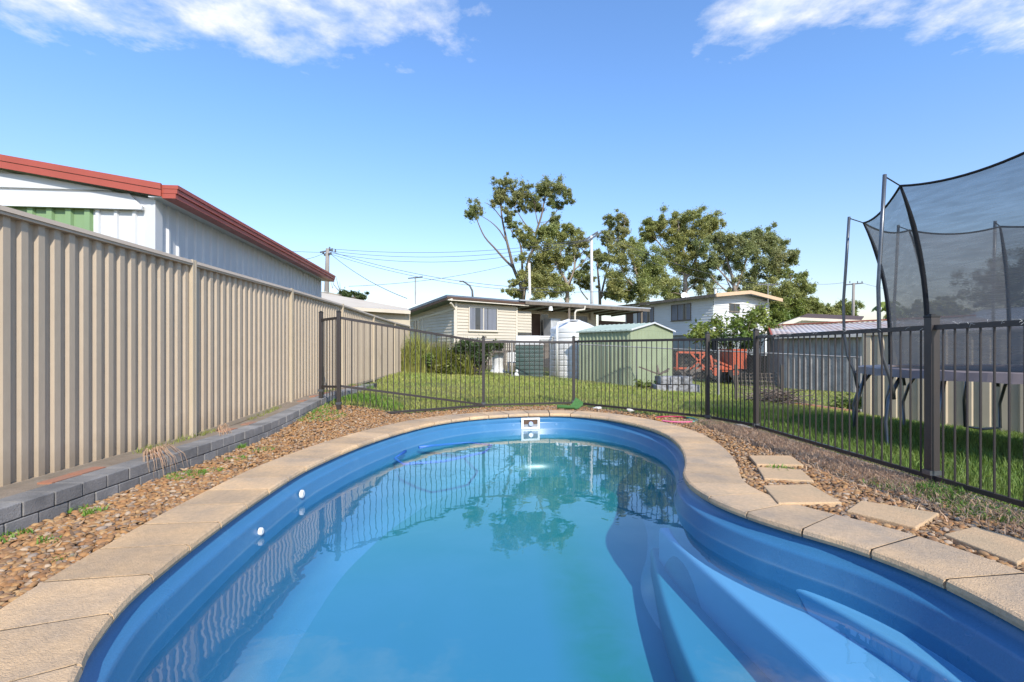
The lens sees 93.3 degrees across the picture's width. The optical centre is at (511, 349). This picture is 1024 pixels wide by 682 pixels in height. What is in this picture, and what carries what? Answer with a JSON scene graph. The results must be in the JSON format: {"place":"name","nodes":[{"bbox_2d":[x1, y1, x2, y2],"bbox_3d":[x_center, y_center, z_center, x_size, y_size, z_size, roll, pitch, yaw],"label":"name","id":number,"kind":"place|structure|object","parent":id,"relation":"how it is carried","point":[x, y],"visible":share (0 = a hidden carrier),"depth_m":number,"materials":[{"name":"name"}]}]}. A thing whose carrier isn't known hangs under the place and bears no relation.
{"place":"outdoors","nodes":[
{"label":"outdoors","id":0,"kind":"place"},
{"bbox_2d":[362,261,521,285],"bbox_3d":[-4.869,-5.775,36.001,14.310,3.193,0.028,0,0,-34],"label":"overhead wire","id":1,"kind":"object","parent":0,"point":[438,278],"visible":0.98,"depth_m":35.66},
{"bbox_2d":[459,280,473,296],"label":"street light","id":2,"kind":"object","parent":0,"point":[469,286],"visible":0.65,"depth_m":44.93,"materials":[{"name":"metal"}]},
{"bbox_2d":[0,0,1023,330],"label":"sky","id":3,"kind":"structure","parent":0,"point":[363,126],"materials":[{"name":"blue"}]},
{"bbox_2d":[35,365,1022,586],"bbox_3d":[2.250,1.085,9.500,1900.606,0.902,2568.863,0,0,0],"label":"ground","id":4,"kind":"structure","parent":0,"point":[397,398],"depth_m":9.76,"materials":[{"name":"plant"}]},
{"bbox_2d":[143,443,188,472],"bbox_3d":[-2.879,0.919,3.969,0.206,0.261,0.462,0,0,0],"label":"dry tuft","id":5,"kind":"object","parent":4,"relation":"on","point":[154,450],"visible":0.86,"depth_m":3.95,"materials":[{"name":"beige plant"}]},
{"bbox_2d":[0,154,335,296],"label":"garage","id":6,"kind":"structure","parent":4,"relation":"on","point":[176,220],"depth_m":5.34,"materials":[{"name":"white metal"}]},
{"bbox_2d":[9,207,92,230],"bbox_3d":[-6.556,-0.265,5.075,3.980,2.590,0.030,0,0,-6],"label":"garage door","id":7,"kind":"structure","parent":6,"relation":"in","point":[81,218],"depth_m":5.25,"materials":[{"name":"green metal"}]},
{"bbox_2d":[0,383,375,536],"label":"retaining wall","id":8,"kind":"structure","parent":4,"relation":"on","point":[29,504],"depth_m":3.64,"materials":[{"name":"concrete"}]},
{"bbox_2d":[132,383,354,452],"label":"verge grass","id":9,"kind":"structure","parent":8,"relation":"on","point":[204,433],"depth_m":4.91,"materials":[{"name":"plant"}]},
{"bbox_2d":[0,205,409,490],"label":"sheet fence","id":10,"kind":"object","parent":4,"relation":"on","point":[111,348],"visible":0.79,"depth_m":4.15,"materials":[{"name":"beige metal"}]},
{"bbox_2d":[216,423,230,435],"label":"dry tuft","id":11,"kind":"object","parent":4,"relation":"on","point":[221,428],"visible":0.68,"depth_m":5.03,"materials":[{"name":"beige plant"}]},
{"bbox_2d":[320,247,335,291],"bbox_3d":[-13.683,-4.465,36.012,1.146,6.366,0.705,0,0,-18],"label":"power pole","id":12,"kind":"object","parent":4,"relation":"on","point":[326,255],"visible":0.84,"depth_m":35.88,"materials":[{"name":"metal"}]},
{"bbox_2d":[332,255,406,298],"bbox_3d":[-9.914,-5.108,32.501,10.083,4.113,0.040,0,0,44],"label":"overhead wire","id":13,"kind":"object","parent":12,"relation":"attached to","point":[370,281],"visible":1,"depth_m":31.77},
{"bbox_2d":[333,252,552,288],"bbox_3d":[-5.191,-5.719,34.500,16.769,3.172,0.032,0,0,10],"label":"overhead wire","id":14,"kind":"object","parent":12,"relation":"attached to","point":[448,279],"visible":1,"depth_m":34.35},
{"bbox_2d":[332,241,583,256],"bbox_3d":[-4.133,-7.192,35.000,18.906,0.942,0.028,0,0,6],"label":"overhead wire","id":15,"kind":"object","parent":12,"relation":"attached to","point":[458,256],"visible":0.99,"depth_m":34.85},
{"bbox_2d":[337,240,582,252],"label":"overhead wire","id":16,"kind":"object","parent":12,"relation":"attached to","point":[463,251],"visible":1,"depth_m":35.12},
{"bbox_2d":[333,240,586,261],"bbox_3d":[-3.905,-7.077,35.000,19.171,1.441,0.028,0,0,6],"label":"overhead wire","id":17,"kind":"object","parent":12,"relation":"attached to","point":[469,260],"visible":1,"depth_m":34.88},
{"bbox_2d":[332,254,607,291],"bbox_3d":[-3.444,-5.529,34.500,20.215,3.167,0.028,0,0,9],"label":"overhead wire","id":18,"kind":"object","parent":12,"relation":"attached to","point":[461,284],"visible":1,"depth_m":34.51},
{"bbox_2d":[331,278,368,299],"bbox_3d":[-9.964,-1.609,30.191,2.232,6.078,2.020,0,0,-38],"label":"garden tree","id":19,"kind":"object","parent":4,"relation":"on","point":[344,292],"visible":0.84,"depth_m":29.83,"materials":[{"name":"green plant"}]},
{"bbox_2d":[321,291,410,325],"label":"tan roof shed","id":20,"kind":"structure","parent":4,"relation":"on","point":[397,314],"depth_m":18.00,"materials":[{"name":"beige metal"}]},
{"bbox_2d":[400,324,435,373],"bbox_3d":[-3.215,-0.077,15.561,1.707,1.707,1.684,0,0,0],"label":"tall grass clump","id":21,"kind":"object","parent":4,"relation":"on","point":[409,364],"visible":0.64,"depth_m":15.13,"materials":[{"name":"green plant"}]},
{"bbox_2d":[408,345,437,371],"bbox_3d":[-3.042,0.346,15.518,1.662,1.383,1.498,0,0,0],"label":"bushy shrub","id":22,"kind":"object","parent":4,"relation":"on","point":[428,357],"visible":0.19,"depth_m":15.19,"materials":[{"name":"green plant"}]},
{"bbox_2d":[419,333,473,375],"bbox_3d":[-2.125,0.064,15.966,2.135,1.596,1.622,0,0,0],"label":"tall grass clump","id":23,"kind":"object","parent":4,"relation":"on","point":[469,364],"visible":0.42,"depth_m":15.56,"materials":[{"name":"green plant"}]},
{"bbox_2d":[435,345,477,375],"bbox_3d":[-1.882,0.477,15.648,1.631,1.356,1.211,0,0,0],"label":"bushy shrub","id":24,"kind":"object","parent":4,"relation":"on","point":[449,366],"visible":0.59,"depth_m":15.47,"materials":[{"name":"green plant"}]},
{"bbox_2d":[448,336,505,375],"bbox_3d":[-1.150,0.208,15.810,1.916,1.444,1.323,0,0,0],"label":"creeper mound","id":25,"kind":"object","parent":4,"relation":"on","point":[478,351],"visible":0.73,"depth_m":15.73,"materials":[{"name":"green plant"}]},
{"bbox_2d":[430,342,548,371],"bbox_3d":[-1.017,0.291,20.540,5.290,1.278,0.080,0,0,0],"label":"picket fence","id":26,"kind":"object","parent":4,"relation":"on","point":[546,359],"visible":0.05,"depth_m":20.50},
{"bbox_2d":[490,351,508,372],"bbox_3d":[-0.550,0.482,18.600,0.960,0.850,0.960,0,0,0],"label":"potting table","id":27,"kind":"object","parent":4,"relation":"on","point":[497,361],"visible":0.58,"depth_m":18.41,"materials":[{"name":"white plastic"}]},
{"bbox_2d":[507,352,515,373],"bbox_3d":[0.050,0.519,18.895,0.460,0.852,0.450,0,0,0],"label":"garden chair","id":28,"kind":"object","parent":4,"relation":"on","point":[510,359],"visible":0.32,"depth_m":19.06,"materials":[{"name":"white plastic"}]},
{"bbox_2d":[0,410,1023,681],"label":"swimming pool","id":29,"kind":"structure","parent":4,"relation":"in","point":[602,546],"depth_m":3.19,"materials":[{"name":"blue plastic"}]},
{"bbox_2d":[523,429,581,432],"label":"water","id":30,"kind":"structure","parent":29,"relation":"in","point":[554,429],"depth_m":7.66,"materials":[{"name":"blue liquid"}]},
{"bbox_2d":[394,441,491,465],"bbox_3d":[-0.856,1.290,6.170,0.702,0.101,1.453,0,0,45],"label":"pool hose","id":31,"kind":"object","parent":30,"relation":"on","point":[440,461],"visible":1,"depth_m":5.99,"materials":[{"name":"blue plastic"}]},
{"bbox_2d":[0,404,1023,608],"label":"gravel","id":32,"kind":"structure","parent":4,"relation":"on","point":[40,567],"depth_m":3.37,"materials":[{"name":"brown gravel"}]},
{"bbox_2d":[655,416,695,422],"bbox_3d":[2.400,1.018,7.080,0.602,0.022,0.602,0,0,0],"label":"hula hoop","id":33,"kind":"object","parent":32,"relation":"on","point":[675,421],"visible":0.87,"depth_m":7.01,"materials":[{"name":"pink plastic"}]},
{"bbox_2d":[0,384,1023,561],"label":"weeds","id":34,"kind":"object","parent":4,"relation":"on","point":[367,399],"visible":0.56,"depth_m":3.46,"materials":[{"name":"green plant"}]},
{"bbox_2d":[318,310,710,419],"bbox_3d":[-0.070,0.240,8.010,5.876,1.680,2.078,0,0,0],"label":"pool fence","id":35,"kind":"object","parent":4,"relation":"on","point":[706,339],"visible":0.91,"depth_m":7.76,"materials":[{"name":"black metal"}]},
{"bbox_2d":[463,172,575,298],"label":"gum tree","id":36,"kind":"object","parent":4,"relation":"on","point":[522,196],"visible":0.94,"depth_m":45.61,"materials":[{"name":"green plant"}]},
{"bbox_2d":[515,344,543,376],"bbox_3d":[0.620,0.400,17.595,1.040,1.220,0.850,0,0,0],"label":"slimline tank","id":37,"kind":"object","parent":4,"relation":"on","point":[527,358],"visible":0.74,"depth_m":17.20,"materials":[{"name":"green plastic"}]},
{"bbox_2d":[516,336,538,343],"bbox_3d":[0.560,-0.356,17.600,0.840,0.288,0.600,0,0,0],"label":"storage box","id":38,"kind":"object","parent":37,"relation":"on","point":[527,338],"visible":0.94,"depth_m":17.30,"materials":[{"name":"white plastic"}]},
{"bbox_2d":[409,295,650,365],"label":"weatherboard house","id":39,"kind":"structure","parent":4,"relation":"on","point":[480,317],"depth_m":28.05,"materials":[{"name":"beige wood"}]},
{"bbox_2d":[408,276,422,303],"bbox_3d":[-5.946,-3.692,30.122,0.976,1.750,1.042,0,0,0],"label":"tv antenna","id":40,"kind":"object","parent":39,"relation":"on","point":[415,285],"visible":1,"depth_m":29.97,"materials":[{"name":"metal"}]},
{"bbox_2d":[413,320,419,342],"bbox_3d":[-5.975,-1.145,30.258,0.150,1.400,0.930,0,0,-34],"label":"window","id":41,"kind":"structure","parent":39,"relation":"in","point":[416,323],"depth_m":30.23,"materials":[{"name":"grey glass"}]},
{"bbox_2d":[468,307,498,331],"bbox_3d":[-1.593,-1.675,26.899,1.930,1.350,0.150,0,0,-34],"label":"window","id":42,"kind":"structure","parent":39,"relation":"in","point":[481,319],"depth_m":26.86,"materials":[{"name":"white glass"}]},
{"bbox_2d":[528,263,530,297],"bbox_3d":[1.128,-4.431,31.000,0.191,2.218,0.150,0,0,0],"label":"vent pipe","id":43,"kind":"object","parent":39,"relation":"on","point":[529,275],"visible":1,"depth_m":30.93,"materials":[{"name":"white metal"}]},
{"bbox_2d":[530,313,548,340],"bbox_3d":[1.804,-1.405,31.561,1.500,1.970,0.100,0,0,-34],"label":"sliding door","id":44,"kind":"structure","parent":39,"relation":"in","point":[537,319],"depth_m":31.44,"materials":[{"name":"brown glass"}]},
{"bbox_2d":[544,318,560,335],"bbox_3d":[2.559,-1.220,30.903,0.800,1.500,0.760,0,0,-34],"label":"fridge","id":45,"kind":"object","parent":39,"relation":"on","point":[549,323],"visible":0.48,"depth_m":30.57,"materials":[{"name":"white metal"}]},
{"bbox_2d":[567,315,587,322],"bbox_3d":[4.524,-1.820,33.430,1.900,1.100,0.110,0,0,-34],"label":"window","id":46,"kind":"structure","parent":39,"relation":"in","point":[578,317],"depth_m":33.55,"materials":[{"name":"grey glass"}]},
{"bbox_2d":[500,219,580,301],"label":"gum tree","id":47,"kind":"object","parent":4,"relation":"on","point":[542,275],"visible":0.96,"depth_m":42.47,"materials":[{"name":"green plant"}]},
{"bbox_2d":[557,397,582,408],"bbox_3d":[1.018,0.937,8.466,0.464,0.188,0.229,0,0,0],"label":"turf offcut","id":48,"kind":"object","parent":4,"relation":"on","point":[577,403],"visible":1,"depth_m":8.43,"materials":[{"name":"green plant"}]},
{"bbox_2d":[550,319,593,378],"bbox_3d":[2.350,-0.029,18.265,1.800,2.218,1.870,0,0,0],"label":"water tank","id":49,"kind":"object","parent":4,"relation":"on","point":[566,330],"visible":0.38,"depth_m":17.54,"materials":[{"name":"white plastic"}]},
{"bbox_2d":[551,230,604,287],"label":"gum tree","id":50,"kind":"object","parent":4,"relation":"on","point":[574,250],"visible":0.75,"depth_m":44.72,"materials":[{"name":"green plant"}]},
{"bbox_2d":[583,231,600,319],"bbox_3d":[5.687,-5.316,34.200,1.535,6.403,0.501,0,0,-35],"label":"power pole","id":51,"kind":"object","parent":4,"relation":"on","point":[592,236],"visible":1,"depth_m":33.92,"materials":[{"name":"metal"}]},
{"bbox_2d":[601,238,751,287],"bbox_3d":[15.679,-6.646,38.999,21.744,2.664,0.028,0,0,-27],"label":"overhead wire","id":52,"kind":"object","parent":51,"relation":"attached to","point":[671,269],"visible":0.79,"depth_m":37.43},
{"bbox_2d":[580,208,633,324],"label":"gum tree","id":53,"kind":"object","parent":4,"relation":"on","point":[621,228],"visible":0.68,"depth_m":45.83,"materials":[{"name":"green plant"}]},
{"bbox_2d":[576,322,675,385],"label":"garden shed","id":54,"kind":"structure","parent":4,"relation":"on","point":[653,330],"depth_m":15.87,"materials":[{"name":"green metal"}]},
{"bbox_2d":[599,235,683,306],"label":"gum tree","id":55,"kind":"object","parent":4,"relation":"on","point":[647,274],"visible":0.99,"depth_m":42.45,"materials":[{"name":"green plant"}]},
{"bbox_2d":[633,375,664,388],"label":"weed clump","id":56,"kind":"object","parent":4,"relation":"on","point":[643,384],"visible":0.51,"depth_m":14.36,"materials":[{"name":"green plant"}]},
{"bbox_2d":[469,338,861,410],"bbox_3d":[3.432,0.549,14.342,11.230,1.938,0.735,0,0,32],"label":"wire fence","id":57,"kind":"object","parent":4,"relation":"on","point":[785,354],"visible":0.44,"depth_m":13.89,"materials":[{"name":"grey metal"}]},
{"bbox_2d":[639,363,702,392],"bbox_3d":[4.658,0.818,14.148,1.872,0.837,0.673,0,0,0],"label":"concrete block heap","id":58,"kind":"object","parent":4,"relation":"on","point":[661,381],"visible":0.73,"depth_m":13.88,"materials":[{"name":"grey concrete"}]},
{"bbox_2d":[325,368,1022,435],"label":"lawn grass","id":59,"kind":"structure","parent":4,"relation":"on","point":[563,384],"depth_m":11.42,"materials":[{"name":"green plant"}]},
{"bbox_2d":[638,202,726,299],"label":"gum tree","id":60,"kind":"object","parent":4,"relation":"on","point":[707,224],"visible":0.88,"depth_m":45.65,"materials":[{"name":"green plant"}]},
{"bbox_2d":[618,289,782,354],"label":"two storey house","id":61,"kind":"structure","parent":4,"relation":"on","point":[676,314],"depth_m":38.06,"materials":[{"name":"white paint"}]},
{"bbox_2d":[626,314,632,323],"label":"door","id":62,"kind":"structure","parent":61,"relation":"in","point":[629,318],"depth_m":43.90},
{"bbox_2d":[636,307,653,323],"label":"window","id":63,"kind":"structure","parent":61,"relation":"in","point":[648,317],"depth_m":41.90,"materials":[{"name":"grey glass"}]},
{"bbox_2d":[670,303,690,321],"bbox_3d":[13.505,-2.965,38.659,0.150,1.350,2.080,0,0,-28],"label":"window","id":64,"kind":"structure","parent":61,"relation":"in","point":[679,312],"depth_m":38.59,"materials":[{"name":"grey glass"}]},
{"bbox_2d":[681,292,688,297],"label":"satellite dish","id":65,"kind":"object","parent":61,"relation":"attached to","point":[683,294],"visible":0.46,"depth_m":41.12,"materials":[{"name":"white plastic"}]},
{"bbox_2d":[729,303,740,312],"bbox_3d":[17.047,-3.195,37.050,1.230,0.670,0.150,0,0,-28],"label":"window","id":66,"kind":"structure","parent":61,"relation":"in","point":[732,307],"depth_m":36.99,"materials":[{"name":"grey glass"}]},
{"bbox_2d":[758,283,780,302],"bbox_3d":[20.117,-4.363,38.067,1.598,1.583,1.126,0,0,0],"label":"tv antenna","id":67,"kind":"object","parent":61,"relation":"attached to","point":[767,288],"visible":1,"depth_m":38.01,"materials":[{"name":"grey metal"}]},
{"bbox_2d":[673,349,746,378],"bbox_3d":[8.238,0.598,20.688,2.899,1.249,1.515,0,0,0],"label":"orange trailer","id":68,"kind":"object","parent":4,"relation":"on","point":[715,366],"visible":0.48,"depth_m":19.96,"materials":[{"name":"paint"}]},
{"bbox_2d":[673,349,766,379],"bbox_3d":[10.280,0.695,22.965,5.246,1.470,0.105,0,0,23],"label":"paling fence","id":69,"kind":"object","parent":4,"relation":"on","point":[698,374],"visible":0.17,"depth_m":23.42,"materials":[{"name":"brown wood"}]},
{"bbox_2d":[421,405,1023,537],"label":"dead grass","id":70,"kind":"structure","parent":4,"relation":"on","point":[833,459],"depth_m":4.11,"materials":[{"name":"brown plant"}]},
{"bbox_2d":[711,337,751,425],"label":"pool gate","id":71,"kind":"structure","parent":4,"relation":"on","point":[714,343],"depth_m":6.60,"materials":[{"name":"black metal"}]},
{"bbox_2d":[700,328,763,382],"bbox_3d":[9.730,0.301,21.322,2.828,2.475,1.509,0,0,0],"label":"dark shrub","id":72,"kind":"object","parent":4,"relation":"on","point":[724,335],"visible":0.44,"depth_m":21.11,"materials":[{"name":"green plant"}]},
{"bbox_2d":[683,301,790,382],"bbox_3d":[10.011,-0.276,21.809,4.444,3.718,2.957,0,0,-9],"label":"frangipani shrub","id":73,"kind":"object","parent":4,"relation":"on","point":[756,317],"visible":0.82,"depth_m":21.70,"materials":[{"name":"green plant"}]},
{"bbox_2d":[692,221,800,295],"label":"gum tree","id":74,"kind":"object","parent":4,"relation":"on","point":[771,245],"visible":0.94,"depth_m":43.57,"materials":[{"name":"green plant"}]},
{"bbox_2d":[733,365,781,401],"bbox_3d":[5.513,0.776,10.858,1.023,0.870,0.176,0,0,26],"label":"wire rack","id":75,"kind":"object","parent":4,"relation":"on","point":[762,381],"visible":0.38,"depth_m":10.96,"materials":[{"name":"grey metal"}]},
{"bbox_2d":[749,455,803,468],"bbox_3d":[2.432,1.049,4.468,0.511,0.062,0.384,0,0,0],"label":"stepping stone","id":76,"kind":"object","parent":4,"relation":"on","point":[772,460],"visible":0.63,"depth_m":4.44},
{"bbox_2d":[741,385,818,405],"bbox_3d":[5.744,0.997,10.359,1.667,0.506,1.018,0,0,0],"label":"brush pile","id":77,"kind":"object","parent":4,"relation":"on","point":[780,396],"visible":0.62,"depth_m":10.31,"materials":[{"name":"brown plant"}]},
{"bbox_2d":[739,266,825,313],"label":"gum tree","id":78,"kind":"object","parent":4,"relation":"on","point":[800,286],"visible":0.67,"depth_m":40.22,"materials":[{"name":"green plant"}]},
{"bbox_2d":[757,467,813,483],"bbox_3d":[2.231,1.049,3.976,0.355,0.062,0.411,0,0,18],"label":"stepping stone","id":79,"kind":"object","parent":4,"relation":"on","point":[789,475],"visible":0.62,"depth_m":3.94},
{"bbox_2d":[767,294,811,323],"bbox_3d":[22.290,-1.570,39.940,4.191,5.999,3.359,0,0,-24],"label":"broadleaf tree","id":80,"kind":"object","parent":4,"relation":"on","point":[798,311],"visible":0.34,"depth_m":39.25,"materials":[{"name":"green plant"}]},
{"bbox_2d":[763,484,841,508],"bbox_3d":[2.018,1.049,3.443,0.490,0.062,0.454,0,0,0],"label":"stepping stone","id":81,"kind":"object","parent":4,"relation":"on","point":[805,494],"visible":0.62,"depth_m":3.38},
{"bbox_2d":[759,314,863,355],"bbox_3d":[19.024,-0.566,30.955,12.930,3.792,4.469,0,0,-24],"label":"bungalow","id":82,"kind":"object","parent":4,"relation":"on","point":[810,318],"visible":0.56,"depth_m":28.48,"materials":[{"name":"cream painted weatherboard"},{"name":"corrugated metal roofing"},{"name":"glass"}]},
{"bbox_2d":[789,401,859,411],"bbox_3d":[6.693,1.292,10.446,1.401,0.299,0.086,0,0,17],"label":"brick edging","id":83,"kind":"object","parent":4,"relation":"on","point":[827,407],"visible":0.17,"depth_m":10.38,"materials":[{"name":"brown brick"}]},
{"bbox_2d":[767,319,886,391],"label":"corrugated shed","id":84,"kind":"structure","parent":4,"relation":"on","point":[816,327],"depth_m":17.98,"materials":[{"name":"white paint"}]},
{"bbox_2d":[813,302,841,321],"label":"broadleaf tree","id":85,"kind":"object","parent":4,"relation":"on","point":[828,310],"visible":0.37,"depth_m":59.36,"materials":[{"name":"green plant"}]},
{"bbox_2d":[825,390,861,408],"bbox_3d":[7.213,1.177,10.411,0.782,0.581,0.689,0,0,0],"label":"garden bush","id":86,"kind":"object","parent":4,"relation":"on","point":[845,404],"visible":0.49,"depth_m":10.38,"materials":[{"name":"green plant"}]},
{"bbox_2d":[833,298,865,322],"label":"broadleaf tree","id":87,"kind":"object","parent":4,"relation":"on","point":[848,306],"visible":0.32,"depth_m":63.14,"materials":[{"name":"green plant"}]},
{"bbox_2d":[846,281,862,315],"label":"power pole","id":88,"kind":"object","parent":4,"relation":"on","point":[853,300],"visible":0.71,"depth_m":47.91,"materials":[{"name":"wood"}]},
{"bbox_2d":[871,302,885,311],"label":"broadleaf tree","id":89,"kind":"object","parent":4,"relation":"on","point":[883,305],"visible":0.23,"depth_m":50.31,"materials":[{"name":"green plant"}]},
{"bbox_2d":[735,424,1023,514],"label":"garden edging","id":90,"kind":"object","parent":4,"relation":"on","point":[892,471],"visible":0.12,"depth_m":4.11,"materials":[{"name":"concrete"}]},
{"bbox_2d":[752,314,1023,507],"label":"side pool fence","id":91,"kind":"object","parent":4,"relation":"on","point":[932,327],"visible":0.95,"depth_m":3.86,"materials":[{"name":"black metal"}]},
{"bbox_2d":[846,501,938,530],"bbox_3d":[2.380,1.049,3.050,0.426,0.062,0.384,0,0,-35],"label":"stepping stone","id":92,"kind":"object","parent":4,"relation":"on","point":[909,518],"visible":0.62,"depth_m":2.99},
{"bbox_2d":[842,152,1023,445],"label":"trampoline","id":93,"kind":"object","parent":4,"relation":"on","point":[950,250],"visible":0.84,"depth_m":4.91,"materials":[{"name":"grey fabric"}]},
{"bbox_2d":[862,332,1022,432],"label":"sheet fence","id":94,"kind":"object","parent":4,"relation":"on","point":[1016,406],"visible":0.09,"depth_m":8.88,"materials":[{"name":"beige metal"}]},
{"bbox_2d":[944,527,1023,568],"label":"stepping stone","id":95,"kind":"object","parent":4,"relation":"on","point":[1008,549],"visible":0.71,"depth_m":2.55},
{"bbox_2d":[539,336,552,374],"bbox_3d":[1.250,0.260,18.150,0.540,1.540,0.540,0,0,0],"label":"pipe stack","id":96,"kind":"object","parent":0,"point":[545,338],"visible":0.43,"depth_m":17.91,"materials":[{"name":"white plastic"}]},
{"bbox_2d":[601,234,779,285],"bbox_3d":[16.206,-6.904,38.999,22.360,2.509,0.028,0,0,-27],"label":"overhead wire","id":97,"kind":"object","parent":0,"point":[678,264],"visible":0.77,"depth_m":37.32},
{"bbox_2d":[698,404,1023,510],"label":"side lawn grass","id":98,"kind":"structure","parent":0,"point":[1001,459],"depth_m":5.41,"materials":[{"name":"green plant"}]}
]}

